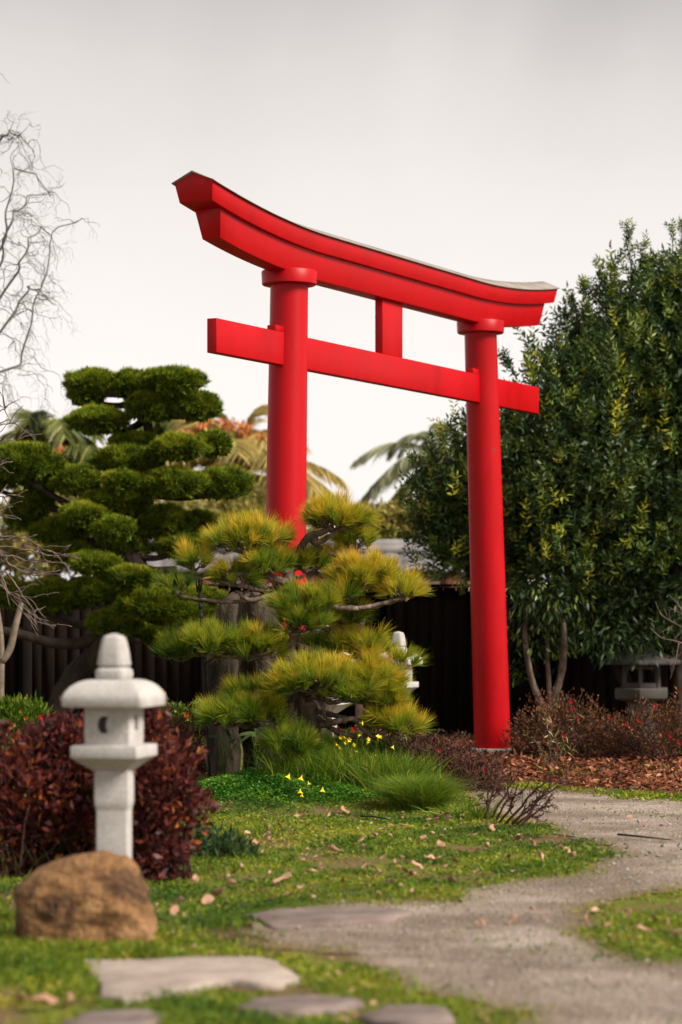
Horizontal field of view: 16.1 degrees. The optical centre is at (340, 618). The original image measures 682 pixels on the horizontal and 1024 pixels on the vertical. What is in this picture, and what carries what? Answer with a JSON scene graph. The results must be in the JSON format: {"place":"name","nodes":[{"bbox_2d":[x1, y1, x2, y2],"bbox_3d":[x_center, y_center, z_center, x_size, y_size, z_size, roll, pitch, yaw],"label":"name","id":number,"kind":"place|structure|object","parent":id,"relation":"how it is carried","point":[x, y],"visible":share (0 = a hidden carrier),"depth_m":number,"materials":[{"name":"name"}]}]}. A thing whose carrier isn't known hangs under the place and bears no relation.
{"place":"outdoors","nodes":[
{"label":"outdoors","id":0,"kind":"place"},
{"bbox_2d":[147,539,469,590],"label":"garden house","id":1,"kind":"structure","parent":0,"point":[392,546],"depth_m":33.90,"materials":[{"name":"paint"}]},
{"bbox_2d":[0,734,681,1023],"bbox_3d":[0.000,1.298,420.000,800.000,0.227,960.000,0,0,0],"label":"ground","id":2,"kind":"structure","parent":0,"point":[20,1015],"depth_m":12.03,"materials":[{"name":"green plant"}]},
{"bbox_2d":[0,603,23,736],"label":"pale sapling","id":3,"kind":"object","parent":2,"relation":"on","point":[5,655],"visible":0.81,"depth_m":24.97,"materials":[{"name":"beige plant"}]},
{"bbox_2d":[11,990,29,999],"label":"fallen leaf","id":4,"kind":"object","parent":2,"relation":"on","point":[20,996],"visible":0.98,"depth_m":8.73,"materials":[{"name":"brown plant"}]},
{"bbox_2d":[0,691,54,765],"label":"leafy perennial","id":5,"kind":"object","parent":2,"relation":"on","point":[15,709],"visible":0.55,"depth_m":22.38,"materials":[{"name":"green plant"}]},
{"bbox_2d":[0,385,79,636],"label":"bare maple","id":6,"kind":"object","parent":2,"relation":"on","point":[32,561],"visible":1,"depth_m":17.79,"materials":[{"name":"brown plant"}]},
{"bbox_2d":[29,993,59,1003],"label":"fallen leaf","id":7,"kind":"object","parent":2,"relation":"on","point":[45,998],"visible":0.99,"depth_m":8.65,"materials":[{"name":"beige plant"}]},
{"bbox_2d":[0,696,95,877],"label":"red leaved shrub","id":8,"kind":"object","parent":2,"relation":"on","point":[53,811],"visible":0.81,"depth_m":13.06,"materials":[{"name":"red plant"}]},
{"bbox_2d":[0,73,99,459],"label":"curly willow","id":9,"kind":"object","parent":2,"relation":"on","point":[4,238],"visible":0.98,"depth_m":27.47,"materials":[{"name":"grey plant"}]},
{"bbox_2d":[0,406,106,580],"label":"palm tree","id":10,"kind":"object","parent":2,"relation":"on","point":[77,446],"visible":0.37,"depth_m":43.37,"materials":[{"name":"green plant"}]},
{"bbox_2d":[62,991,73,1007],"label":"fallen leaf","id":11,"kind":"object","parent":2,"relation":"on","point":[70,998],"visible":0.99,"depth_m":8.71,"materials":[{"name":"beige plant"}]},
{"bbox_2d":[0,836,143,879],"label":"grass clump","id":12,"kind":"object","parent":2,"relation":"on","point":[32,867],"visible":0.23,"depth_m":13.07,"materials":[{"name":"green plant"}]},
{"bbox_2d":[12,850,157,945],"bbox_3d":[-1.091,1.214,10.352,0.611,0.441,0.470,0,0,0],"label":"boulder","id":13,"kind":"object","parent":2,"relation":"on","point":[102,895],"visible":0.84,"depth_m":10.15,"materials":[{"name":"brown stone"}]},
{"bbox_2d":[0,921,195,979],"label":"grass clump","id":14,"kind":"object","parent":2,"relation":"on","point":[129,949],"visible":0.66,"depth_m":9.89,"materials":[{"name":"green plant"}]},
{"bbox_2d":[61,633,165,858],"bbox_3d":[-1.013,0.707,10.800,0.376,1.278,0.376,0,0,13],"label":"stone lantern","id":15,"kind":"object","parent":2,"relation":"on","point":[114,698],"visible":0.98,"depth_m":10.72,"materials":[{"name":"white stone"}]},
{"bbox_2d":[61,1009,165,1023],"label":"stepping stone","id":16,"kind":"object","parent":2,"relation":"on","point":[130,1016],"visible":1,"depth_m":8.32,"materials":[{"name":"grey stone"}]},
{"bbox_2d":[0,465,230,581],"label":"background tree","id":17,"kind":"object","parent":2,"relation":"on","point":[17,552],"visible":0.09,"depth_m":41.51,"materials":[{"name":"green plant"}]},
{"bbox_2d":[0,364,256,737],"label":"cloud pruned pine","id":18,"kind":"object","parent":2,"relation":"on","point":[120,516],"visible":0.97,"depth_m":26.21,"materials":[{"name":"green plant"}]},
{"bbox_2d":[83,699,221,882],"bbox_3d":[-1.007,0.902,12.848,0.741,1.090,0.542,0,0,0],"label":"red leaved shrub","id":19,"kind":"object","parent":2,"relation":"on","point":[166,788],"visible":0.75,"depth_m":12.78,"materials":[{"name":"red plant"}]},
{"bbox_2d":[170,905,178,914],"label":"fallen leaf","id":20,"kind":"object","parent":2,"relation":"on","point":[174,909],"visible":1,"depth_m":11.19,"materials":[{"name":"beige plant"}]},
{"bbox_2d":[150,689,203,752],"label":"leafy perennial","id":21,"kind":"object","parent":2,"relation":"on","point":[177,706],"visible":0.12,"depth_m":21.36,"materials":[{"name":"green plant"}]},
{"bbox_2d":[172,896,184,902],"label":"fallen leaf","id":22,"kind":"object","parent":2,"relation":"on","point":[179,899],"visible":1,"depth_m":11.74,"materials":[{"name":"brown plant"}]},
{"bbox_2d":[161,693,208,776],"bbox_3d":[-1.273,0.997,20.274,0.611,0.743,0.549,0,0,-36],"label":"azalea shrub","id":23,"kind":"object","parent":2,"relation":"on","point":[202,762],"visible":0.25,"depth_m":20.20,"materials":[{"name":"green plant"}]},
{"bbox_2d":[84,956,301,1007],"bbox_3d":[-0.560,1.409,9.286,0.804,0.087,1.066,0,0,-10],"label":"stepping stone","id":24,"kind":"object","parent":2,"relation":"on","point":[137,976],"visible":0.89,"depth_m":9.28,"materials":[{"name":"grey stone"}]},
{"bbox_2d":[192,873,199,881],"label":"fallen leaf","id":25,"kind":"object","parent":2,"relation":"on","point":[195,877],"visible":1,"depth_m":12.64,"materials":[{"name":"beige plant"}]},
{"bbox_2d":[137,413,258,473],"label":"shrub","id":26,"kind":"object","parent":2,"relation":"on","point":[161,428],"visible":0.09,"depth_m":47.54,"materials":[{"name":"orange plant"}]},
{"bbox_2d":[196,575,210,778],"bbox_3d":[-1.053,0.486,18.669,0.164,1.645,0.050,0,0,-43],"label":"branch prop","id":27,"kind":"object","parent":2,"relation":"on","point":[199,595],"visible":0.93,"depth_m":18.66,"materials":[{"name":"brown wood"}]},
{"bbox_2d":[138,990,271,1007],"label":"grass clump","id":28,"kind":"object","parent":2,"relation":"on","point":[197,997],"visible":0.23,"depth_m":8.81,"materials":[{"name":"green plant"}]},
{"bbox_2d":[201,894,213,903],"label":"fallen leaf","id":29,"kind":"object","parent":2,"relation":"on","point":[207,897],"visible":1,"depth_m":11.82,"materials":[{"name":"beige plant"}]},
{"bbox_2d":[210,887,224,895],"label":"fallen leaf","id":30,"kind":"object","parent":2,"relation":"on","point":[216,891],"visible":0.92,"depth_m":12.04,"materials":[{"name":"brown plant"}]},
{"bbox_2d":[180,822,260,859],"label":"grey green plant","id":31,"kind":"object","parent":2,"relation":"on","point":[214,838],"visible":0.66,"depth_m":13.81,"materials":[{"name":"green plant"}]},
{"bbox_2d":[206,592,240,775],"bbox_3d":[-0.957,0.664,19.688,0.283,1.760,0.377,0,0,0],"label":"standing stone","id":32,"kind":"object","parent":2,"relation":"on","point":[225,613],"visible":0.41,"depth_m":19.56,"materials":[{"name":"grey stone"}]},
{"bbox_2d":[209,723,238,773],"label":"broadleaf weed","id":33,"kind":"object","parent":2,"relation":"on","point":[231,740],"visible":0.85,"depth_m":19.19,"materials":[{"name":"green plant"}]},
{"bbox_2d":[224,879,237,884],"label":"fallen leaf","id":34,"kind":"object","parent":2,"relation":"on","point":[231,882],"visible":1,"depth_m":12.38,"materials":[{"name":"beige plant"}]},
{"bbox_2d":[233,728,264,766],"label":"broadleaf weed","id":35,"kind":"object","parent":2,"relation":"on","point":[250,733],"visible":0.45,"depth_m":19.67,"materials":[{"name":"green plant"}]},
{"bbox_2d":[184,464,319,537],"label":"background tree","id":36,"kind":"object","parent":2,"relation":"on","point":[228,506],"visible":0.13,"depth_m":40.78,"materials":[{"name":"green plant"}]},
{"bbox_2d":[165,404,349,537],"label":"palm tree","id":37,"kind":"object","parent":2,"relation":"on","point":[249,451],"visible":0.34,"depth_m":45.08,"materials":[{"name":"yellow plant"}]},
{"bbox_2d":[237,592,283,768],"bbox_3d":[-0.633,0.691,19.937,0.421,1.824,0.415,0,0,-43],"label":"standing stone","id":38,"kind":"object","parent":2,"relation":"on","point":[253,611],"visible":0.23,"depth_m":19.80,"materials":[{"name":"grey stone"}]},
{"bbox_2d":[196,766,384,808],"bbox_3d":[-0.469,1.252,18.223,1.829,0.244,1.652,0,0,0],"label":"clover ground cover","id":39,"kind":"object","parent":2,"relation":"on","point":[250,782],"visible":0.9,"depth_m":18.02,"materials":[{"name":"green plant"}]},
{"bbox_2d":[147,481,437,759],"bbox_3d":[-0.366,0.133,18.659,2.313,2.414,1.162,0,0,0],"label":"garden pine","id":40,"kind":"object","parent":2,"relation":"on","point":[372,677],"visible":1,"depth_m":18.58,"materials":[{"name":"green plant"}]},
{"bbox_2d":[232,995,363,1022],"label":"stepping stone","id":41,"kind":"object","parent":2,"relation":"on","point":[311,1005],"visible":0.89,"depth_m":8.53,"materials":[{"name":"grey stone"}]},
{"bbox_2d":[298,774,308,797],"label":"yellow flower","id":42,"kind":"object","parent":2,"relation":"on","point":[300,778],"visible":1,"depth_m":17.86,"materials":[{"name":"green plant"}]},
{"bbox_2d":[280,631,332,739],"bbox_3d":[-0.287,0.801,19.838,0.473,1.424,0.288,0,0,0],"label":"standing stone","id":43,"kind":"object","parent":2,"relation":"on","point":[328,707],"visible":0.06,"depth_m":19.73,"materials":[{"name":"grey stone"}]},
{"bbox_2d":[307,869,319,872],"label":"fallen leaf","id":44,"kind":"object","parent":2,"relation":"on","point":[311,870],"visible":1,"depth_m":12.95,"materials":[{"name":"beige plant"}]},
{"bbox_2d":[247,906,412,930],"bbox_3d":[-0.060,1.409,11.250,0.832,0.081,0.592,0,0,-28],"label":"stepping stone","id":45,"kind":"object","parent":2,"relation":"on","point":[302,918],"visible":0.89,"depth_m":11.13,"materials":[{"name":"grey stone"}]},
{"bbox_2d":[315,629,353,734],"bbox_3d":[-0.160,0.889,21.600,0.511,1.738,0.511,0,0,20],"label":"stone lantern","id":46,"kind":"object","parent":2,"relation":"on","point":[338,708],"visible":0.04,"depth_m":21.52,"materials":[{"name":"white stone"}]},
{"bbox_2d":[327,845,343,851],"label":"fallen leaf","id":47,"kind":"object","parent":2,"relation":"on","point":[332,848],"visible":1,"depth_m":13.98,"materials":[{"name":"beige plant"}]},
{"bbox_2d":[0,584,671,735],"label":"wooden fence","id":48,"kind":"object","parent":2,"relation":"on","point":[437,626],"visible":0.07,"depth_m":28.89,"materials":[{"name":"brown wood"}]},
{"bbox_2d":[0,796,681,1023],"bbox_3d":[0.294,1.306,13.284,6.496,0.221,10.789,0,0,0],"label":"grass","id":49,"kind":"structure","parent":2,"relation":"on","point":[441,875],"depth_m":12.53,"materials":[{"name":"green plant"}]},
{"bbox_2d":[272,872,291,884],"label":"fallen leaf","id":50,"kind":"object","parent":49,"relation":"on","point":[285,876],"visible":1,"depth_m":12.54,"materials":[{"name":"beige plant"}]},
{"bbox_2d":[3,794,681,1022],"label":"leaf litter","id":51,"kind":"object","parent":2,"relation":"on","point":[374,1002],"visible":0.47,"depth_m":12.10,"materials":[{"name":"brown plant"}]},
{"bbox_2d":[341,805,349,813],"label":"fallen leaf","id":52,"kind":"object","parent":2,"relation":"on","point":[343,809],"visible":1,"depth_m":16.90,"materials":[{"name":"beige plant"}]},
{"bbox_2d":[237,727,465,800],"bbox_3d":[0.215,1.095,18.862,2.087,0.564,2.199,0,0,38],"label":"grass clump","id":53,"kind":"object","parent":2,"relation":"on","point":[330,761],"visible":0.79,"depth_m":18.33,"materials":[{"name":"green plant"}]},
{"bbox_2d":[355,619,365,733],"bbox_3d":[0.204,0.701,27.000,0.147,1.497,0.147,0,0,0],"label":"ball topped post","id":54,"kind":"object","parent":2,"relation":"on","point":[358,707],"visible":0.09,"depth_m":26.96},
{"bbox_2d":[336,724,393,740],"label":"red flowering shrub","id":55,"kind":"object","parent":2,"relation":"on","point":[354,729],"depth_m":20.11,"materials":[{"name":"red plant"}]},
{"bbox_2d":[360,815,389,819],"bbox_3d":[0.245,1.333,16.141,0.052,0.022,0.445,0,0,-25],"label":"stick","id":56,"kind":"object","parent":2,"relation":"on","point":[373,816],"visible":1,"depth_m":16.24,"materials":[{"name":"wood"}]},
{"bbox_2d":[373,735,381,761],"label":"yellow flower","id":57,"kind":"object","parent":2,"relation":"on","point":[379,737],"visible":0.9,"depth_m":18.42,"materials":[{"name":"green plant"}]},
{"bbox_2d":[331,492,435,538],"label":"background tree","id":58,"kind":"object","parent":2,"relation":"on","point":[393,510],"visible":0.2,"depth_m":42.72,"materials":[{"name":"green plant"}]},
{"bbox_2d":[382,631,422,739],"bbox_3d":[0.556,0.756,23.400,0.370,1.259,0.370,0,0,24],"label":"stone lantern","id":59,"kind":"object","parent":2,"relation":"on","point":[397,635],"visible":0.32,"depth_m":23.35,"materials":[{"name":"white stone"}]},
{"bbox_2d":[397,863,408,871],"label":"fallen leaf","id":60,"kind":"object","parent":2,"relation":"on","point":[403,868],"visible":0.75,"depth_m":13.04,"materials":[{"name":"brown plant"}]},
{"bbox_2d":[358,1004,454,1023],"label":"stepping stone","id":61,"kind":"object","parent":2,"relation":"on","point":[402,1014],"visible":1,"depth_m":8.27,"materials":[{"name":"grey stone"}]},
{"bbox_2d":[350,423,465,506],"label":"palm tree","id":62,"kind":"object","parent":2,"relation":"on","point":[389,476],"visible":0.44,"depth_m":49.77,"materials":[{"name":"green plant"}]},
{"bbox_2d":[408,869,417,874],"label":"fallen leaf","id":63,"kind":"object","parent":2,"relation":"on","point":[410,872],"visible":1,"depth_m":12.76,"materials":[{"name":"brown plant"}]},
{"bbox_2d":[411,860,423,868],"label":"fallen leaf","id":64,"kind":"object","parent":2,"relation":"on","point":[419,866],"visible":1,"depth_m":13.23,"materials":[{"name":"beige plant"}]},
{"bbox_2d":[354,769,482,813],"bbox_3d":[0.598,1.245,17.491,1.221,0.321,1.286,0,0,0],"label":"grass clump","id":65,"kind":"object","parent":2,"relation":"on","point":[408,791],"visible":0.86,"depth_m":17.30,"materials":[{"name":"green plant"}]},
{"bbox_2d":[360,728,509,792],"bbox_3d":[0.747,1.139,18.904,1.059,0.614,0.951,0,0,32],"label":"azalea shrub","id":66,"kind":"object","parent":2,"relation":"on","point":[474,768],"visible":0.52,"depth_m":18.81,"materials":[{"name":"red plant"}]},
{"bbox_2d":[430,817,439,824],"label":"fallen leaf","id":67,"kind":"object","parent":2,"relation":"on","point":[434,820],"visible":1,"depth_m":15.70,"materials":[{"name":"brown plant"}]},
{"bbox_2d":[437,839,444,846],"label":"fallen leaf","id":68,"kind":"object","parent":2,"relation":"on","point":[440,843],"visible":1,"depth_m":14.34,"materials":[{"name":"beige plant"}]},
{"bbox_2d":[434,810,448,817],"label":"fallen leaf","id":69,"kind":"object","parent":2,"relation":"on","point":[440,815],"visible":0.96,"depth_m":16.26,"materials":[{"name":"brown plant"}]},
{"bbox_2d":[442,815,452,820],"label":"fallen leaf","id":70,"kind":"object","parent":2,"relation":"on","point":[447,817],"visible":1,"depth_m":16.13,"materials":[{"name":"brown plant"}]},
{"bbox_2d":[407,795,506,820],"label":"grass clump","id":71,"kind":"object","parent":2,"relation":"on","point":[480,811],"visible":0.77,"depth_m":16.68,"materials":[{"name":"green plant"}]},
{"bbox_2d":[462,846,479,854],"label":"fallen leaf","id":72,"kind":"object","parent":2,"relation":"on","point":[472,851],"visible":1,"depth_m":14.03,"materials":[{"name":"brown plant"}]},
{"bbox_2d":[512,832,522,840],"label":"fallen leaf","id":73,"kind":"object","parent":2,"relation":"on","point":[517,837],"visible":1,"depth_m":14.77,"materials":[{"name":"brown plant"}]},
{"bbox_2d":[473,758,573,827],"bbox_3d":[1.176,1.162,16.338,0.383,0.482,1.161,0,0,-32],"label":"bare twig shrub","id":74,"kind":"object","parent":2,"relation":"on","point":[531,807],"visible":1,"depth_m":16.19,"materials":[{"name":"red plant"}]},
{"bbox_2d":[529,837,535,846],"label":"fallen leaf","id":75,"kind":"object","parent":2,"relation":"on","point":[533,843],"visible":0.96,"depth_m":14.51,"materials":[{"name":"brown plant"}]},
{"bbox_2d":[392,215,681,735],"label":"evergreen tree","id":76,"kind":"object","parent":2,"relation":"on","point":[581,493],"visible":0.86,"depth_m":26.27,"materials":[{"name":"green plant"}]},
{"bbox_2d":[538,849,543,859],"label":"fallen leaf","id":77,"kind":"object","parent":2,"relation":"on","point":[541,854],"visible":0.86,"depth_m":13.75,"materials":[{"name":"beige plant"}]},
{"bbox_2d":[418,733,681,793],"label":"bark mulch","id":78,"kind":"object","parent":2,"relation":"on","point":[660,782],"visible":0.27,"depth_m":21.62,"materials":[{"name":"brown wood"}]},
{"bbox_2d":[171,170,559,754],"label":"torii gate","id":79,"kind":"structure","parent":78,"relation":"on","point":[294,261],"depth_m":21.93,"materials":[{"name":"paint"}]},
{"bbox_2d":[523,710,583,769],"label":"straw weed","id":80,"kind":"object","parent":2,"relation":"on","point":[542,754],"visible":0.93,"depth_m":21.89,"materials":[{"name":"brown plant"}]},
{"bbox_2d":[497,687,617,758],"bbox_3d":[2.172,1.028,23.556,1.286,0.740,0.929,0,0,0],"label":"azalea shrub","id":81,"kind":"object","parent":2,"relation":"on","point":[586,739],"visible":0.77,"depth_m":23.51,"materials":[{"name":"brown plant"}]},
{"bbox_2d":[533,763,583,777],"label":"grass clump","id":82,"kind":"object","parent":2,"relation":"on","point":[563,773],"visible":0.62,"depth_m":21.00,"materials":[{"name":"green plant"}]},
{"bbox_2d":[568,849,575,856],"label":"fallen leaf","id":83,"kind":"object","parent":2,"relation":"on","point":[571,854],"visible":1,"depth_m":13.66,"materials":[{"name":"beige plant"}]},
{"bbox_2d":[502,779,681,802],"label":"edge weeds","id":84,"kind":"object","parent":2,"relation":"on","point":[618,796],"visible":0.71,"depth_m":18.98,"materials":[{"name":"green plant"}]},
{"bbox_2d":[505,556,681,734],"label":"tree","id":85,"kind":"object","parent":2,"relation":"on","point":[561,610],"visible":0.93,"depth_m":26.20,"materials":[{"name":"green plant"}]},
{"bbox_2d":[590,906,598,912],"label":"fallen leaf","id":86,"kind":"object","parent":2,"relation":"on","point":[594,909],"visible":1,"depth_m":11.41,"materials":[{"name":"beige plant"}]},
{"bbox_2d":[623,908,631,916],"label":"fallen leaf","id":87,"kind":"object","parent":2,"relation":"on","point":[628,912],"visible":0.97,"depth_m":11.19,"materials":[{"name":"brown plant"}]},
{"bbox_2d":[587,686,681,761],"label":"azalea shrub","id":88,"kind":"object","parent":2,"relation":"on","point":[636,745],"visible":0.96,"depth_m":23.05,"materials":[{"name":"brown plant"}]},
{"bbox_2d":[601,634,680,738],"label":"stone lantern","id":89,"kind":"object","parent":2,"relation":"on","point":[653,692],"visible":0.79,"depth_m":26.39,"materials":[{"name":"grey stone"}]},
{"bbox_2d":[636,924,652,932],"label":"fallen leaf","id":90,"kind":"object","parent":2,"relation":"on","point":[639,926],"visible":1,"depth_m":10.58,"materials":[{"name":"beige plant"}]},
{"bbox_2d":[650,914,658,920],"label":"fallen leaf","id":91,"kind":"object","parent":2,"relation":"on","point":[653,916],"visible":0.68,"depth_m":10.96,"materials":[{"name":"brown plant"}]},
{"bbox_2d":[650,595,681,678],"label":"bare shrub","id":92,"kind":"object","parent":2,"relation":"on","point":[668,619],"visible":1,"depth_m":23.79,"materials":[{"name":"brown plant"}]},
{"bbox_2d":[667,929,681,937],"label":"fallen leaf","id":93,"kind":"object","parent":2,"relation":"on","point":[676,932],"visible":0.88,"depth_m":10.44,"materials":[{"name":"brown plant"}]},
{"bbox_2d":[0,0,681,583],"label":"sky","id":94,"kind":"structure","parent":0,"point":[498,140],"materials":[{"name":"white"}]},
{"bbox_2d":[234,787,681,1023],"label":"path","id":95,"kind":"structure","parent":0,"point":[519,988],"depth_m":10.58,"materials":[{"name":"grey gravel"}]},
{"bbox_2d":[474,919,486,925],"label":"fallen leaf","id":96,"kind":"object","parent":95,"relation":"on","point":[480,922],"visible":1,"depth_m":10.87,"materials":[{"name":"beige plant"}]},
{"bbox_2d":[507,915,517,925],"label":"fallen leaf","id":97,"kind":"object","parent":95,"relation":"on","point":[513,918],"visible":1,"depth_m":10.98,"materials":[{"name":"beige plant"}]},
{"bbox_2d":[617,833,670,839],"bbox_3d":[1.903,1.375,15.175,0.021,0.018,0.521,0,0,-32],"label":"stick","id":98,"kind":"object","parent":95,"relation":"on","point":[620,834],"visible":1,"depth_m":15.22,"materials":[{"name":"wood"}]}
]}

